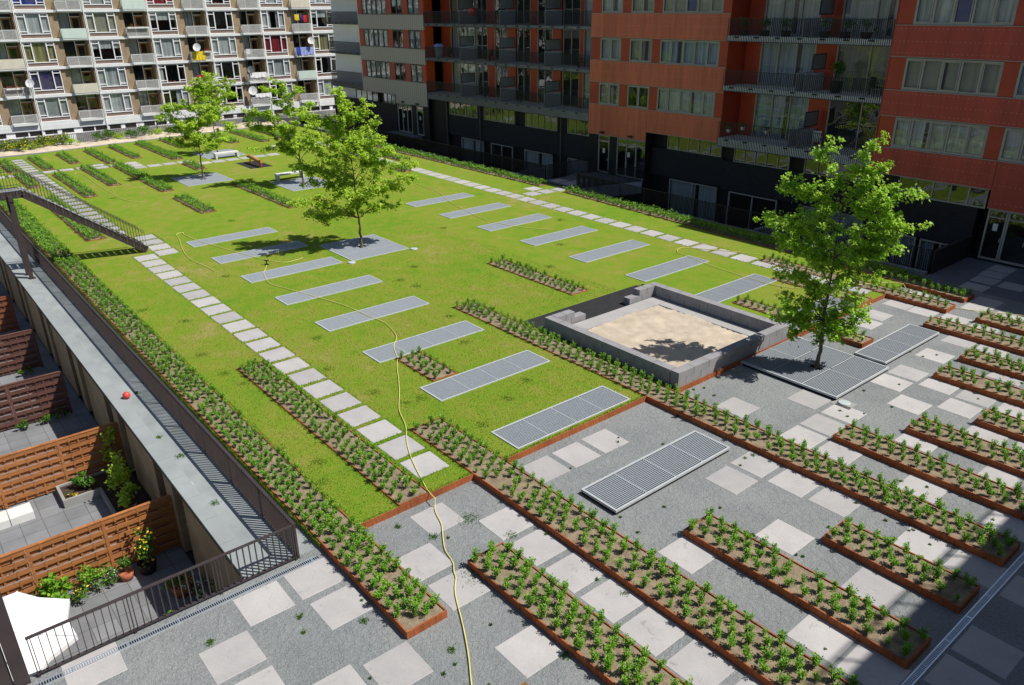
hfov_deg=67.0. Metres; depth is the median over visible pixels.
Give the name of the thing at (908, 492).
box shrub
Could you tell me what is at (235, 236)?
light grate
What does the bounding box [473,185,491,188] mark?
paving slab
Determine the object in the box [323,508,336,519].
box shrub
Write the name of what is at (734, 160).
window
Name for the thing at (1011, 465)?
planter
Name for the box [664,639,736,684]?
paving slab
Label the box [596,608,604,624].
box shrub
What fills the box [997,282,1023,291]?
paving slab
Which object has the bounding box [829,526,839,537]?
box shrub
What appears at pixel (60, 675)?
drain channel
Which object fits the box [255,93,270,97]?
laundry
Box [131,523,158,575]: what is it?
potted plant
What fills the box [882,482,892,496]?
box shrub
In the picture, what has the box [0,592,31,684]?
steel column
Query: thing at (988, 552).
planter
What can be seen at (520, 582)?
box shrub
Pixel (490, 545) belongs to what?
box shrub
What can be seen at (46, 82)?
window
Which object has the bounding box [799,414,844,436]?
paving slab
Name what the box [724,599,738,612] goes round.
box shrub
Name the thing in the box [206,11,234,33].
window
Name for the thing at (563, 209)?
paving slab
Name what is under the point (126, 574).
potted plant
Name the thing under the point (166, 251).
paving slab
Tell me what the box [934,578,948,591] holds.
box shrub
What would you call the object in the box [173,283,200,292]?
paving slab
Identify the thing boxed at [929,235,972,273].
parapet wall
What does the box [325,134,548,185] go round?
planter
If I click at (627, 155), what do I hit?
door
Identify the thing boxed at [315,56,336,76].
window
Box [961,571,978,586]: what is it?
box shrub
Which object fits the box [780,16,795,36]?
potted plant
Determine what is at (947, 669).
paving slab
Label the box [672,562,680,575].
box shrub
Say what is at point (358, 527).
box shrub
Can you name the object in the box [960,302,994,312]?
paving slab
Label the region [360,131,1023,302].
entrance path
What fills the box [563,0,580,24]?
window
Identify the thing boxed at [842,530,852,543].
box shrub
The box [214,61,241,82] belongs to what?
window
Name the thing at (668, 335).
sandbox
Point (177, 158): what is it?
planter
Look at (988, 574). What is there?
paving slab
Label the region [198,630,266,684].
paving slab
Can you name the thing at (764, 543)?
box shrub
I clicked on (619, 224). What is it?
paving slab
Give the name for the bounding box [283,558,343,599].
paving slab
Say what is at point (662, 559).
box shrub
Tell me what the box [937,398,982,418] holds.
paving slab
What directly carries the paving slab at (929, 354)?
on the gravel ground at (300, 657)
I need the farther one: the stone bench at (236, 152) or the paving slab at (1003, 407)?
the stone bench at (236, 152)
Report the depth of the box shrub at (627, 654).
14.79 m
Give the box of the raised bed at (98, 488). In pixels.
[56,465,175,554]
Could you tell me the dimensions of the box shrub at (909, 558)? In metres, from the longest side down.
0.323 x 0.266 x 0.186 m
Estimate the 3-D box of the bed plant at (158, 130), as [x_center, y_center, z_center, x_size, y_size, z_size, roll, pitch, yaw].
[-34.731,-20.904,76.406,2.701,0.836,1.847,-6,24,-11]
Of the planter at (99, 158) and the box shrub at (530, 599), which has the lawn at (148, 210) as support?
the planter at (99, 158)
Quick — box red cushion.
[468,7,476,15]
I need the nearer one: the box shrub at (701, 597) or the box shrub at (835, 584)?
the box shrub at (701, 597)
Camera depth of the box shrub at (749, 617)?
15.65 m
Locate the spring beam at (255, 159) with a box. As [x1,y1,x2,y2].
[246,155,262,166]
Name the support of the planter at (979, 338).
on the gravel ground at (300, 657)
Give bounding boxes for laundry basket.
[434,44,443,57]
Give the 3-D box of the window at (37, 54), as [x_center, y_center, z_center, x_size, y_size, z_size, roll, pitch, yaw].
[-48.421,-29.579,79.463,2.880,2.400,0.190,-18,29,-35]
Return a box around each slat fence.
[0,295,19,332]
[0,329,43,375]
[0,371,72,430]
[0,422,127,509]
[0,494,181,597]
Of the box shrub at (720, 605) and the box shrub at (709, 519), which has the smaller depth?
the box shrub at (720, 605)
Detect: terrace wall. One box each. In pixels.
[414,149,447,157]
[513,167,547,180]
[753,221,789,237]
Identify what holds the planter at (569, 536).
on the gravel ground at (300, 657)
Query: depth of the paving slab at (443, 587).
16.93 m
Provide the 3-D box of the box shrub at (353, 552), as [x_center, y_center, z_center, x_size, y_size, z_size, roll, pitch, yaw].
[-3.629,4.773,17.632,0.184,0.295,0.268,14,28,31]
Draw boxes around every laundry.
[250,72,266,77]
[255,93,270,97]
[294,14,299,20]
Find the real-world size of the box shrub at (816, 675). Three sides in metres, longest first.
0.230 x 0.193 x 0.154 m
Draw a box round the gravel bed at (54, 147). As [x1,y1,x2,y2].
[0,117,299,156]
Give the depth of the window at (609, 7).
53.70 m
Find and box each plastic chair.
[811,131,821,146]
[868,77,882,95]
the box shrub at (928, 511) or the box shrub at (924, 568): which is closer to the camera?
the box shrub at (924, 568)
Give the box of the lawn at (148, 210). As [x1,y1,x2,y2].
[0,124,918,548]
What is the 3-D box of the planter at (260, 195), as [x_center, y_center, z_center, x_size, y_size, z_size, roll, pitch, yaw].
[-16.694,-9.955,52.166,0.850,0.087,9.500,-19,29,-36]
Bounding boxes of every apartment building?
[0,0,337,149]
[326,0,1023,274]
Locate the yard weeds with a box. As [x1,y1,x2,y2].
[134,351,1023,684]
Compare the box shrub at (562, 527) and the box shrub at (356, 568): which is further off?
the box shrub at (562, 527)
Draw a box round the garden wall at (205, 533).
[0,243,261,676]
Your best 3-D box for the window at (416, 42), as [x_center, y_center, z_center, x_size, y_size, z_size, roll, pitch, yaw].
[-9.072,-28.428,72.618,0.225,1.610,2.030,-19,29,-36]
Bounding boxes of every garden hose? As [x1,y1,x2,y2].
[176,232,301,270]
[264,265,471,684]
[356,180,556,229]
[677,247,1023,315]
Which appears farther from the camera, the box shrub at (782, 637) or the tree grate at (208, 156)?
the tree grate at (208, 156)
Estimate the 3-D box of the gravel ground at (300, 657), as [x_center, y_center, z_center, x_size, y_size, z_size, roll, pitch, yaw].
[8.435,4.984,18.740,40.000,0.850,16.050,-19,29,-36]
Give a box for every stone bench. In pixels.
[213,150,238,158]
[274,170,304,180]
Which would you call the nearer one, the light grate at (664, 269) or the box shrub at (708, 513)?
the box shrub at (708, 513)
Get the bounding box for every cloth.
[192,51,205,60]
[296,47,300,55]
[300,47,313,54]
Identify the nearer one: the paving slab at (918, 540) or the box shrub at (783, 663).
the box shrub at (783, 663)
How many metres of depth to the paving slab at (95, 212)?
47.75 m
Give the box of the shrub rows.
[0,128,1023,684]
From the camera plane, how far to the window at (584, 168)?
60.86 m
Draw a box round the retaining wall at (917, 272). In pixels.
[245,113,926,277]
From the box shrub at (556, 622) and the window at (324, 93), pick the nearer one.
the box shrub at (556, 622)
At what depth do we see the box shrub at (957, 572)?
16.77 m
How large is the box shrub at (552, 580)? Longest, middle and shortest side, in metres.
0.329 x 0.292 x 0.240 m
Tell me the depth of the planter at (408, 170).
59.46 m
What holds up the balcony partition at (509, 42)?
on the apartment building at (663, 94)
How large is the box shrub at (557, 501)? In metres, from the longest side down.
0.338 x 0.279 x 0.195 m
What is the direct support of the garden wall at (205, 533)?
on the garden ground at (53, 516)
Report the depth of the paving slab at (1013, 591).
16.70 m
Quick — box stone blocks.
[0,502,34,529]
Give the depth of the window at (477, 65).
69.56 m
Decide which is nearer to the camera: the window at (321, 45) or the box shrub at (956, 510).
the box shrub at (956, 510)
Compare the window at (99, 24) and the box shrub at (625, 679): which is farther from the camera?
the window at (99, 24)
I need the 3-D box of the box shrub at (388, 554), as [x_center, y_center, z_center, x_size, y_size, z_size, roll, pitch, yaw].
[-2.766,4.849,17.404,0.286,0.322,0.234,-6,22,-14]
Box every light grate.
[186,227,277,246]
[211,241,307,263]
[240,257,342,282]
[274,275,382,304]
[314,296,429,331]
[362,320,483,362]
[405,193,473,206]
[420,350,549,401]
[439,202,509,218]
[477,213,551,231]
[491,386,629,448]
[520,226,597,245]
[569,240,649,262]
[581,430,729,514]
[625,255,708,281]
[695,274,776,302]
[780,296,851,329]
[854,324,939,365]
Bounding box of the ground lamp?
[831,398,857,409]
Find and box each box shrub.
[282,494,289,501]
[287,497,296,507]
[293,490,302,500]
[293,503,303,512]
[300,512,310,521]
[303,497,311,507]
[306,503,315,512]
[309,514,317,526]
[313,523,324,535]
[314,509,323,520]
[320,499,328,511]
[320,516,332,525]
[323,497,335,505]
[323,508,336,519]
[325,519,337,533]
[329,502,340,512]
[329,540,336,548]
[332,515,342,524]
[333,529,346,540]
[335,547,344,557]
[339,523,349,533]
[341,553,353,565]
[345,539,349,548]
[346,515,355,526]
[349,532,357,540]
[349,545,356,556]
[352,533,361,547]
[352,563,361,572]
[353,519,361,533]
[356,553,364,563]
[358,568,365,580]
[359,527,368,541]
[363,545,373,554]
[364,559,375,571]
[365,532,374,547]
[369,553,381,563]
[369,576,377,587]
[372,570,383,580]
[372,586,386,598]
[377,542,386,553]
[379,560,387,571]
[380,578,392,588]
[383,550,394,562]
[383,596,392,606]
[387,555,401,570]
[390,603,401,617]
[392,583,400,597]
[395,492,402,500]
[395,574,406,587]
[399,594,410,606]
[400,567,411,579]
[403,580,416,595]
[406,598,420,615]
[409,576,420,587]
[411,592,424,603]
[419,583,427,594]
[421,602,431,614]
[429,593,439,606]
[469,547,480,561]
[484,557,492,569]
[486,549,492,559]
[487,539,496,552]
[492,565,501,577]
[497,551,506,559]
[498,556,504,568]
[503,576,510,588]
[504,540,513,551]
[507,555,518,567]
[513,546,523,559]
[513,586,523,597]
[516,491,525,501]
[516,575,524,587]
[519,564,532,577]
[522,591,538,605]
[523,556,535,566]
[526,497,534,508]
[528,489,538,501]
[530,586,538,595]
[532,573,540,585]
[534,603,550,617]
[536,504,546,514]
[539,567,545,575]
[539,591,550,604]
[540,498,551,507]
[542,491,551,500]
[544,511,555,522]
[544,582,554,597]
[546,573,559,585]
[549,505,557,514]
[549,615,561,627]
[551,605,563,616]
[553,496,559,506]
[556,489,564,498]
[556,579,568,595]
[556,590,565,606]
[560,522,565,531]
[561,513,568,521]
[562,502,569,512]
[562,626,571,636]
[563,611,577,625]
[567,493,573,505]
[569,600,581,614]
[572,518,579,530]
[572,632,586,649]
[575,622,585,636]
[576,501,584,512]
[580,535,587,544]
[581,613,590,623]
[582,527,589,536]
[582,605,595,614]
[584,518,594,528]
[585,507,597,519]
[589,647,600,660]
[591,542,599,554]
[591,620,603,635]
[593,635,602,646]
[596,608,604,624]
[597,525,606,536]
[598,517,609,527]
[601,549,610,562]
[603,653,614,670]
[604,643,613,659]
[605,541,613,551]
[607,532,617,542]
[607,634,619,647]
[609,522,619,534]
[612,623,620,634]
[613,556,623,569]
[618,659,634,672]
[619,538,629,551]
[621,672,634,684]
[622,633,635,646]
[622,646,631,659]
[628,571,635,578]
[629,560,640,569]
[630,549,639,560]
[630,667,647,683]
[632,655,648,669]
[633,538,643,549]
[639,575,650,587]
[639,644,650,657]
[643,556,655,568]
[646,548,656,558]
[652,672,665,682]
[655,658,666,669]
[657,556,666,564]
[657,586,665,596]
[658,563,668,576]
[667,598,672,606]
[669,576,683,585]
[669,583,679,595]
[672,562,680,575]
[681,604,692,617]
[682,593,691,604]
[684,580,696,594]
[687,518,697,528]
[696,590,704,604]
[696,605,707,616]
[697,615,709,627]
[698,579,711,594]
[700,526,709,536]
[704,506,714,515]
[704,514,713,527]
[712,622,722,638]
[713,599,723,613]
[713,614,723,625]
[714,534,723,543]
[715,594,725,602]
[717,522,728,534]
[718,515,728,525]
[724,537,735,551]
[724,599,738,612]
[727,621,736,635]
[727,631,736,646]
[729,529,739,542]
[729,613,735,623]
[731,521,742,531]
[741,546,751,561]
[742,610,754,621]
[742,631,755,645]
[743,530,752,539]
[743,539,752,548]
[743,623,754,634]
[743,644,752,660]
[751,556,765,568]
[754,548,765,556]
[758,657,769,671]
[759,534,768,547]
[760,643,775,660]
[761,632,773,645]
[768,564,781,576]
[770,554,780,565]
[771,542,779,554]
[775,670,791,684]
[776,645,791,657]
[777,628,787,645]
[777,655,791,669]
[782,560,792,573]
[784,575,794,585]
[793,641,806,655]
[793,652,804,669]
[796,669,807,680]
[800,584,811,595]
[801,573,808,582]
[810,651,825,666]
[812,671,820,680]
[813,567,826,579]
[813,592,824,604]
[817,578,825,591]
[826,664,845,680]
[828,595,841,612]
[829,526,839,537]
[830,580,838,588]
[830,590,842,600]
[842,521,854,533]
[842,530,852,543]
[844,516,852,523]
[844,582,858,596]
[844,606,861,621]
[848,596,860,609]
[857,522,864,530]
[857,531,867,541]
[861,619,874,633]
[862,594,875,605]
[864,605,875,619]
[867,487,876,496]
[869,548,883,558]
[872,528,881,539]
[872,540,880,547]
[879,604,890,616]
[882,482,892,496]
[882,535,897,545]
[883,493,892,504]
[885,620,895,630]
[885,635,892,644]
[886,547,894,554]
[887,553,899,566]
[892,482,904,496]
[892,494,903,502]
[898,502,907,510]
[898,615,911,628]
[899,628,913,641]
[900,640,915,655]
[902,542,909,553]
[903,486,915,495]
[904,553,915,564]
[904,560,917,574]
[907,494,916,502]
[911,500,918,510]
[914,505,924,517]
[916,555,923,561]
[918,624,929,639]
[919,491,928,502]
[919,561,933,573]
[919,573,928,581]
[922,505,934,516]
[930,565,946,579]
[932,558,942,568]
[934,496,945,509]
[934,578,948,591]
[940,507,947,516]
[940,515,946,524]
[944,523,955,532]
[952,507,959,515]
[952,567,961,577]
[953,512,965,522]
[953,593,959,600]
[954,517,967,530]
[961,531,973,540]
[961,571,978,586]
[965,511,977,524]
[975,528,984,539]
[977,535,986,547]
[983,524,999,538]
[984,483,998,495]
[984,521,994,529]
[991,536,1000,546]
[996,542,1005,555]
[1000,482,1007,494]
[1001,493,1009,501]
[1002,534,1017,546]
[1003,528,1011,537]
[1015,487,1022,499]
[1019,502,1023,509]
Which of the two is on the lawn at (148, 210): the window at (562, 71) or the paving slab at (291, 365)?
the paving slab at (291, 365)
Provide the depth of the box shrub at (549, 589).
16.32 m
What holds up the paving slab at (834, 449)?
on the gravel ground at (300, 657)
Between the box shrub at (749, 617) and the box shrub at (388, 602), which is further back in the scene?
the box shrub at (388, 602)
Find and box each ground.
[0,129,329,592]
[0,282,211,667]
[14,279,1023,684]
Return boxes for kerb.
[0,122,303,157]
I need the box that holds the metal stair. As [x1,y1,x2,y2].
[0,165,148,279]
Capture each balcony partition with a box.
[458,0,474,23]
[459,36,475,59]
[460,73,475,96]
[499,0,515,24]
[499,37,515,62]
[500,76,515,101]
[544,39,560,65]
[544,80,560,106]
[545,0,561,24]
[803,110,818,126]
[811,53,827,69]
[819,0,834,14]
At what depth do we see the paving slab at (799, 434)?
22.75 m
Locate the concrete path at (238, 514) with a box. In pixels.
[0,208,317,570]
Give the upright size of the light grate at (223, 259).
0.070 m
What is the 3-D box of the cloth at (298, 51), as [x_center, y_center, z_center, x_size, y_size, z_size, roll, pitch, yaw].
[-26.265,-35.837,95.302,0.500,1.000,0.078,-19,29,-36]
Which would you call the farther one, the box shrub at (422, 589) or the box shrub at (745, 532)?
the box shrub at (745, 532)
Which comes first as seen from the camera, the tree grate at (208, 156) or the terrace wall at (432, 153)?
the tree grate at (208, 156)
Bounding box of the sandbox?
[523,282,790,388]
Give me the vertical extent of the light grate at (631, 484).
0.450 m
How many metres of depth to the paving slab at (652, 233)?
42.50 m
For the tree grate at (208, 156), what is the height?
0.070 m
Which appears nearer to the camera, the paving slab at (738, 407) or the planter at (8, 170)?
the paving slab at (738, 407)
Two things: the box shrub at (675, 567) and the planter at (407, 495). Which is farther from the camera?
the planter at (407, 495)
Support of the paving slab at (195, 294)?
on the lawn at (148, 210)
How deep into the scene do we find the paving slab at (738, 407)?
24.42 m
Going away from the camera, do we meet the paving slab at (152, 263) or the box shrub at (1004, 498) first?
the box shrub at (1004, 498)
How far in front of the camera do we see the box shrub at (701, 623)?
15.55 m
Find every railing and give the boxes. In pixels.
[0,209,300,558]
[24,525,297,677]
[299,113,392,132]
[378,130,592,178]
[576,166,932,271]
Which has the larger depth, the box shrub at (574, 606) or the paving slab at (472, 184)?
the paving slab at (472, 184)
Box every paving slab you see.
[60,641,127,684]
[63,198,76,201]
[77,208,93,212]
[79,211,99,215]
[87,215,101,218]
[133,254,158,261]
[135,234,156,240]
[141,259,166,267]
[142,239,162,245]
[146,164,162,166]
[148,243,170,250]
[148,264,173,272]
[154,248,178,255]
[155,270,182,279]
[161,162,176,164]
[164,276,192,285]
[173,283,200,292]
[181,289,210,299]
[190,296,220,307]
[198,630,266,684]
[200,304,230,315]
[211,311,242,323]
[221,319,254,332]
[232,581,294,626]
[234,328,267,341]
[235,665,284,684]
[246,337,279,351]
[259,347,294,362]
[272,357,309,373]
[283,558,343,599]
[288,368,325,385]
[303,380,342,398]
[309,584,373,629]
[313,664,365,684]
[319,392,361,411]
[337,405,380,426]
[357,419,401,442]
[362,641,432,684]
[377,435,424,459]
[397,543,452,581]
[400,451,448,477]
[409,168,424,170]
[409,502,464,535]
[418,170,432,173]
[426,172,442,175]
[428,567,489,610]
[434,175,451,178]
[444,177,460,180]
[453,180,469,183]
[462,182,480,186]
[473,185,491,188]
[478,506,534,540]
[485,188,501,191]
[495,191,512,194]
[495,625,563,678]
[506,194,523,198]
[512,528,567,565]
[517,197,535,201]
[522,191,541,195]
[523,186,541,190]
[523,455,569,481]
[528,200,548,204]
[536,189,555,193]
[540,203,559,208]
[545,552,604,593]
[549,179,566,182]
[551,187,569,191]
[552,442,600,467]
[553,207,573,211]
[561,181,577,184]
[567,210,586,215]
[580,214,600,219]
[580,578,644,623]
[581,429,628,452]
[593,218,615,223]
[608,222,631,227]
[619,606,687,656]
[624,226,646,231]
[640,230,664,236]
[656,234,679,240]
[657,536,717,573]
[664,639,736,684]
[673,239,697,245]
[691,244,717,251]
[705,466,756,494]
[710,249,736,256]
[717,397,759,417]
[730,254,757,261]
[730,451,780,477]
[735,674,762,684]
[750,260,777,267]
[755,519,813,555]
[767,468,820,497]
[771,266,792,273]
[779,425,826,448]
[786,390,830,409]
[786,613,855,663]
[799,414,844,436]
[808,486,862,517]
[816,440,862,464]
[820,403,865,423]
[836,642,910,684]
[841,567,905,608]
[843,286,871,293]
[855,317,882,329]
[867,309,893,320]
[870,373,912,391]
[882,299,914,309]
[887,364,928,381]
[887,394,932,414]
[894,433,938,453]
[894,526,952,563]
[897,474,948,503]
[907,289,932,296]
[907,306,939,316]
[915,348,954,363]
[918,376,959,394]
[923,653,1000,684]
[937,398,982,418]
[938,313,971,323]
[940,335,976,348]
[943,548,1006,588]
[951,625,1023,679]
[955,389,997,407]
[958,282,990,291]
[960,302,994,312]
[967,424,1008,444]
[969,322,1000,332]
[970,296,1004,307]
[971,275,1001,284]
[975,344,1009,357]
[977,465,1023,488]
[978,270,1007,279]
[980,509,1023,542]
[987,372,1023,385]
[988,265,1017,273]
[995,311,1023,319]
[996,402,1023,419]
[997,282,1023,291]
[999,575,1023,606]
[1011,440,1023,451]
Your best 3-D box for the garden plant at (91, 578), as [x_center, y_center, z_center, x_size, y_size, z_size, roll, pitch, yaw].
[-11.345,6.305,20.836,0.707,0.894,0.840,-19,29,-36]
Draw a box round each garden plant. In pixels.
[15,419,28,429]
[17,366,33,375]
[35,572,74,598]
[38,414,50,424]
[52,406,67,418]
[59,570,91,601]
[67,471,95,486]
[76,562,106,587]
[95,562,122,588]
[99,426,122,471]
[101,450,135,490]
[115,482,140,508]
[181,573,217,599]
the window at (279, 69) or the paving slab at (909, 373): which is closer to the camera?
the paving slab at (909, 373)
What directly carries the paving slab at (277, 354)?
on the lawn at (148, 210)
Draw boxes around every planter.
[0,161,19,173]
[0,204,446,639]
[13,174,40,188]
[27,157,55,170]
[52,174,97,197]
[52,200,106,241]
[55,154,80,164]
[79,167,121,186]
[83,151,116,163]
[108,147,142,158]
[113,166,173,191]
[135,143,183,159]
[172,197,215,213]
[182,163,206,169]
[229,132,268,141]
[231,183,293,207]
[237,361,429,505]
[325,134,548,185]
[380,165,412,171]
[382,155,411,161]
[398,351,457,381]
[410,417,849,684]
[453,302,1020,566]
[467,542,685,684]
[487,259,588,295]
[565,190,974,302]
[683,514,931,669]
[732,298,811,320]
[761,257,955,313]
[771,277,871,303]
[822,519,980,613]
[831,332,873,348]
[832,424,1023,520]
[905,416,1023,477]
[923,317,1023,355]
[932,365,1023,407]
[958,349,1023,380]
[974,312,1023,335]
[974,409,1023,441]
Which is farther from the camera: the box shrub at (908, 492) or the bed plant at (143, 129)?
the bed plant at (143, 129)
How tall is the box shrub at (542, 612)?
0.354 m
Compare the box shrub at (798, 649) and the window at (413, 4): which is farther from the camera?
the window at (413, 4)
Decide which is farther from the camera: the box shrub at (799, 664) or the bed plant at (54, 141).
the bed plant at (54, 141)
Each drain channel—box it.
[34,555,319,684]
[901,552,1023,684]
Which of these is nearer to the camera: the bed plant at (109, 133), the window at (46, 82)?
the bed plant at (109, 133)
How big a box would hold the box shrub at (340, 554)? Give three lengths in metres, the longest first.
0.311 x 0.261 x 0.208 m
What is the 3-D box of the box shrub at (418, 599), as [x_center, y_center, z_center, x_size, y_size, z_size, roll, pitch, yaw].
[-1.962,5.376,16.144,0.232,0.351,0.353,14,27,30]
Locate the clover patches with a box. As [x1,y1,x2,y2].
[107,197,565,488]
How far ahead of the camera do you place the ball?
25.23 m
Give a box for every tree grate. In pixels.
[171,172,233,185]
[192,149,245,158]
[270,176,336,190]
[319,234,408,260]
[741,337,888,399]
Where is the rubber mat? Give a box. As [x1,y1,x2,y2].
[236,161,271,168]
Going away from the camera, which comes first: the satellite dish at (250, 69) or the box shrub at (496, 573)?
the box shrub at (496, 573)
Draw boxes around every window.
[11,0,45,9]
[14,13,52,38]
[15,132,28,136]
[22,42,58,67]
[29,69,64,94]
[30,131,42,135]
[35,97,70,122]
[45,130,57,134]
[62,128,73,132]
[81,0,112,8]
[82,126,94,130]
[84,12,118,36]
[90,40,123,64]
[95,125,106,129]
[96,66,128,90]
[101,92,133,116]
[110,124,120,128]
[125,123,136,126]
[144,121,154,125]
[146,0,174,8]
[148,12,178,34]
[153,38,182,61]
[156,120,166,124]
[157,63,187,86]
[162,89,190,110]
[205,0,230,7]
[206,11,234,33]
[210,36,237,58]
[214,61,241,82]
[218,85,244,107]
[259,0,282,7]
[261,10,285,31]
[264,35,288,56]
[267,58,290,79]
[270,82,293,101]
[309,0,330,6]
[310,10,332,30]
[313,33,334,53]
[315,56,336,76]
[318,79,337,99]
[356,89,378,101]
[361,0,385,13]
[363,29,388,46]
[366,60,390,78]
[383,93,396,104]
[390,0,401,13]
[392,30,403,47]
[394,63,405,80]
[406,0,418,14]
[408,30,420,48]
[410,64,422,82]
[449,0,475,22]
[449,102,477,117]
[450,27,476,57]
[452,63,477,92]
[461,137,484,166]
[475,0,486,23]
[476,27,487,59]
[477,65,483,95]
[484,107,514,123]
[491,143,512,172]
[494,28,501,59]
[495,66,507,97]
[517,0,524,23]
[517,28,525,62]
[517,68,525,100]
[524,149,552,179]
[525,113,557,130]
[537,70,545,102]
[538,29,552,63]
[562,71,578,106]
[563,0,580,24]
[563,29,579,65]
[567,119,588,135]
[567,158,587,175]
[582,73,589,108]
[583,30,591,66]
[584,0,592,24]
[599,82,619,105]
[600,38,621,60]
[602,0,622,12]
[627,85,649,108]
[629,39,651,62]
[631,0,654,12]
[656,87,715,116]
[659,40,719,66]
[663,0,723,12]
[667,135,721,156]
[667,178,717,221]
[725,191,777,229]
[733,149,790,169]
[751,94,808,140]
[757,43,816,86]
[763,0,820,34]
[800,206,863,248]
[803,159,863,181]
[823,100,871,151]
[833,45,890,93]
[839,0,898,37]
[879,232,916,267]
[890,117,989,157]
[897,176,989,208]
[901,58,1004,95]
[913,0,1018,25]
[914,238,946,273]
[998,128,1023,163]
[1013,62,1023,97]
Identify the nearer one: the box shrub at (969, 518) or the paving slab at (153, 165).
the box shrub at (969, 518)
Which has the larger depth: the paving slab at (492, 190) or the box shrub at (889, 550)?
the paving slab at (492, 190)
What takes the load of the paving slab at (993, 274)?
on the entrance path at (963, 271)
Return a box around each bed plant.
[0,137,17,150]
[5,143,24,150]
[9,140,24,150]
[14,137,36,147]
[20,142,40,150]
[28,137,45,146]
[35,138,52,147]
[36,135,49,144]
[46,136,66,144]
[51,132,71,143]
[62,136,81,143]
[91,131,107,140]
[102,128,116,138]
[105,131,127,137]
[124,129,140,137]
[137,124,152,135]
[148,127,163,134]
[221,120,235,126]
[243,116,258,122]
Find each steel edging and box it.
[360,474,473,528]
[506,396,645,462]
[679,294,885,391]
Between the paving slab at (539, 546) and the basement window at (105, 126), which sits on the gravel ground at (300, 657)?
the paving slab at (539, 546)
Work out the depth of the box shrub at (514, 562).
17.20 m
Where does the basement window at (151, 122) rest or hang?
in the apartment building at (90, 66)
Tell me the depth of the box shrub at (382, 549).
17.69 m
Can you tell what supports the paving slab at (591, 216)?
on the lawn at (148, 210)
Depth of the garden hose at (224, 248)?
39.40 m
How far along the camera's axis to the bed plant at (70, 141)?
70.83 m
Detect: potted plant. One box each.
[116,555,133,581]
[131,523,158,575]
[160,563,194,597]
[739,17,752,35]
[759,17,771,35]
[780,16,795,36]
[818,17,835,37]
[829,60,846,92]
[840,17,857,37]
[856,17,877,38]
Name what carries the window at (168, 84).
in the apartment building at (90, 66)
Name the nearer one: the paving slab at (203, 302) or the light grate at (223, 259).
the paving slab at (203, 302)
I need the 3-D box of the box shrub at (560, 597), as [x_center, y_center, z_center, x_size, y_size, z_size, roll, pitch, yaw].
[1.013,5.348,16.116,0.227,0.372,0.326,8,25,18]
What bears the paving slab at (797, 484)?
on the gravel ground at (300, 657)
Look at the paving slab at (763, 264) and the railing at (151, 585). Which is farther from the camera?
the paving slab at (763, 264)
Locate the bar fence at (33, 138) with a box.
[0,108,325,149]
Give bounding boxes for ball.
[122,392,130,398]
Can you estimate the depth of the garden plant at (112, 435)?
25.50 m
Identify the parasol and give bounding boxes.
[0,591,77,681]
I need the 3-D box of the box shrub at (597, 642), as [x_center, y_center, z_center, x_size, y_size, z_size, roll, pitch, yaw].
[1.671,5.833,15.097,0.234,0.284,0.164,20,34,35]
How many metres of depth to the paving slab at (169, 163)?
62.96 m
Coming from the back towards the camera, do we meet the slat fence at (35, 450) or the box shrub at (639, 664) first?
the slat fence at (35, 450)
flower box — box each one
[6,85,22,89]
[127,25,147,28]
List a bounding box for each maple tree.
[153,71,238,178]
[191,77,231,151]
[241,76,322,183]
[286,84,418,246]
[753,130,932,367]
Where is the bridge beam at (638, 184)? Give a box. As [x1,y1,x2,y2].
[582,181,641,196]
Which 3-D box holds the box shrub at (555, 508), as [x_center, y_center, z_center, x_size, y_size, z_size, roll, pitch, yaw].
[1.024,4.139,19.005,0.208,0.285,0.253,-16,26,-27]
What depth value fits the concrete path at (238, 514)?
23.23 m
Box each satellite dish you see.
[25,79,33,87]
[193,43,200,50]
[247,66,254,72]
[249,86,256,94]
[308,37,314,43]
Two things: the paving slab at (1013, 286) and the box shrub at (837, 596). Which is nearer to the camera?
the box shrub at (837, 596)
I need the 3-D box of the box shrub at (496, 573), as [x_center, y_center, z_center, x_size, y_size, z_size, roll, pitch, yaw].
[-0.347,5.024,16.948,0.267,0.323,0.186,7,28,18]
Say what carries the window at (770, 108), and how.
in the apartment building at (663, 94)
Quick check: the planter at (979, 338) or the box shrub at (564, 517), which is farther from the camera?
the planter at (979, 338)
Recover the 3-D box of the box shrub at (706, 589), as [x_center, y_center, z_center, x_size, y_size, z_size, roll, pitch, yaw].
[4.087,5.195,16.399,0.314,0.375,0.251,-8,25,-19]
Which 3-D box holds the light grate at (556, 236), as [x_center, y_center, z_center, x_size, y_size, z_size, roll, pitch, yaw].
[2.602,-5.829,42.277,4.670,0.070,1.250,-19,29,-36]
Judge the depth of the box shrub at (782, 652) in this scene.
14.76 m
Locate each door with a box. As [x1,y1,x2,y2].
[397,102,412,133]
[416,106,423,135]
[597,134,609,172]
[616,137,644,179]
[977,209,1008,261]
[997,212,1023,266]
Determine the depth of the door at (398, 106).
77.48 m
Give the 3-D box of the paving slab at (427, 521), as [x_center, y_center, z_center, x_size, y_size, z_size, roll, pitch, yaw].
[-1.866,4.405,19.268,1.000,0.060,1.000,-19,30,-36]
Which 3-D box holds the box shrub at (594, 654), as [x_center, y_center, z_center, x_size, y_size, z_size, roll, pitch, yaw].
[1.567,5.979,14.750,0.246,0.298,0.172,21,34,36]
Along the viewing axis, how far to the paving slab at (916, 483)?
20.30 m
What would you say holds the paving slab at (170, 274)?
on the lawn at (148, 210)
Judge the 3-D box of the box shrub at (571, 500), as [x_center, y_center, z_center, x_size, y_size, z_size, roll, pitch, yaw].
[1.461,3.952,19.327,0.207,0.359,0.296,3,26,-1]
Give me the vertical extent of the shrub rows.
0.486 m

